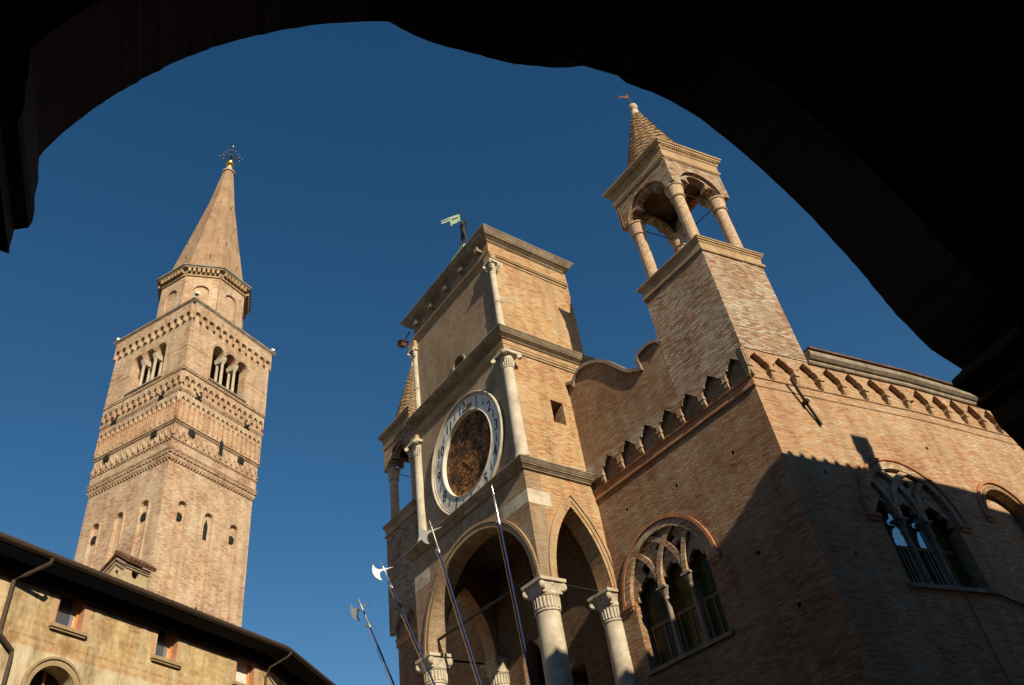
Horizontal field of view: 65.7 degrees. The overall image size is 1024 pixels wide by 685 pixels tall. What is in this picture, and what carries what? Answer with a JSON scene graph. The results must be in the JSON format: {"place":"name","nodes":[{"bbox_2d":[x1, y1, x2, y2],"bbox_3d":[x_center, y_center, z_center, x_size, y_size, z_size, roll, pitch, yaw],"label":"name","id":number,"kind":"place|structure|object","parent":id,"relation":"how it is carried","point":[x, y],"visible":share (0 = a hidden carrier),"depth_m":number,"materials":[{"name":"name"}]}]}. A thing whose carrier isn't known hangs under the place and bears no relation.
{"place":"outdoors","nodes":[
{"label":"outdoors","id":0,"kind":"place"},
{"bbox_2d":[0,532,335,684],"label":"painted house","id":1,"kind":"structure","parent":0,"point":[67,621],"depth_m":22.03,"materials":[{"name":"paint"}]},
{"bbox_2d":[20,656,82,684],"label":"arched window","id":2,"kind":"structure","parent":1,"relation":"in","point":[32,676],"depth_m":20.14,"materials":[{"name":"stone"}]},
{"bbox_2d":[48,594,91,638],"bbox_3d":[-11.849,7.164,21.216,0.460,1.330,1.150,-23,-41,15],"label":"house window","id":3,"kind":"structure","parent":1,"relation":"in","point":[70,613],"depth_m":21.26,"materials":[{"name":"stone"}]},
{"bbox_2d":[150,629,182,668],"bbox_3d":[-10.364,8.972,23.675,0.460,1.330,1.140,-23,-41,15],"label":"house window","id":4,"kind":"structure","parent":1,"relation":"in","point":[166,646],"depth_m":23.74,"materials":[{"name":"stone"}]},
{"bbox_2d":[231,657,257,684],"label":"house window","id":5,"kind":"structure","parent":1,"relation":"in","point":[244,671],"depth_m":26.31,"materials":[{"name":"stone"}]},
{"bbox_2d":[74,146,275,626],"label":"bell tower","id":6,"kind":"structure","parent":0,"point":[171,491],"depth_m":57.31,"materials":[{"name":"brick"}]},
{"bbox_2d":[124,340,168,395],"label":"belfry window","id":7,"kind":"structure","parent":6,"relation":"in","point":[157,357],"depth_m":60.57,"materials":[{"name":"stone"}]},
{"bbox_2d":[202,520,207,540],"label":"slit window","id":8,"kind":"structure","parent":6,"relation":"in","point":[205,527],"depth_m":53.46,"materials":[{"name":"black paint"}]},
{"bbox_2d":[219,438,223,455],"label":"slit window","id":9,"kind":"structure","parent":6,"relation":"in","point":[221,443],"depth_m":57.66,"materials":[{"name":"black paint"}]},
{"bbox_2d":[208,343,248,401],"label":"belfry window","id":10,"kind":"structure","parent":6,"relation":"in","point":[232,370],"depth_m":62.00,"materials":[{"name":"stone"}]},
{"bbox_2d":[0,21,961,684],"label":"sky","id":11,"kind":"structure","parent":0,"point":[355,142],"materials":[{"name":"blue"}]},
{"bbox_2d":[0,0,1023,449],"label":"arcade building","id":12,"kind":"structure","parent":0,"point":[880,142],"depth_m":5.71,"materials":[{"name":"paint"}]},
{"bbox_2d":[378,103,1023,684],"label":"town hall","id":13,"kind":"structure","parent":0,"point":[726,481],"depth_m":24.07,"materials":[{"name":"beige brick"}]},
{"bbox_2d":[350,599,394,684],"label":"halberd flagpole","id":14,"kind":"object","parent":13,"relation":"attached to","point":[354,612],"visible":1,"depth_m":27.67,"materials":[{"name":"metal"}]},
{"bbox_2d":[397,331,409,347],"bbox_3d":[-4.763,-0.093,34.871,0.342,0.685,0.689,20,-48,-31],"label":"floodlight","id":15,"kind":"object","parent":13,"relation":"attached to","point":[402,343],"visible":1,"depth_m":34.72,"materials":[{"name":"black metal"}]},
{"bbox_2d":[372,561,435,684],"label":"halberd flagpole","id":16,"kind":"object","parent":13,"relation":"attached to","point":[376,572],"visible":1,"depth_m":26.33,"materials":[{"name":"metal"}]},
{"bbox_2d":[420,520,481,684],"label":"halberd flagpole","id":17,"kind":"object","parent":13,"relation":"attached to","point":[424,534],"visible":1,"depth_m":24.35,"materials":[{"name":"metal"}]},
{"bbox_2d":[441,209,466,260],"bbox_3d":[-2.328,-4.803,36.104,1.226,3.930,1.130,20,-48,-31],"label":"weather vane","id":18,"kind":"object","parent":13,"relation":"on","point":[462,228],"visible":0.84,"depth_m":36.40,"materials":[{"name":"green metal"}]},
{"bbox_2d":[492,487,532,684],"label":"halberd flagpole","id":19,"kind":"object","parent":13,"relation":"attached to","point":[498,521],"visible":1,"depth_m":21.83,"materials":[{"name":"metal"}]},
{"bbox_2d":[616,94,630,102],"bbox_3d":[4.690,-10.139,33.244,0.526,0.951,0.048,-6,-40,-4],"label":"spire weather vane","id":20,"kind":"object","parent":13,"relation":"on","point":[626,96],"visible":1,"depth_m":33.38,"materials":[{"name":"metal"}]},
{"bbox_2d":[621,513,734,676],"bbox_3d":[4.665,6.892,22.447,0.700,3.990,3.940,20,-48,-31],"label":"tracery window","id":21,"kind":"structure","parent":13,"relation":"in","point":[686,615],"depth_m":22.39,"materials":[{"name":"stone"}]},
{"bbox_2d":[859,457,999,594],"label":"tracery window","id":22,"kind":"structure","parent":13,"relation":"in","point":[929,559],"depth_m":21.37,"materials":[{"name":"stone"}]},
{"bbox_2d":[964,592,1023,684],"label":"wall cable","id":23,"kind":"object","parent":13,"relation":"attached to","point":[1010,599],"depth_m":19.73,"materials":[{"name":"black metal"}]}
]}

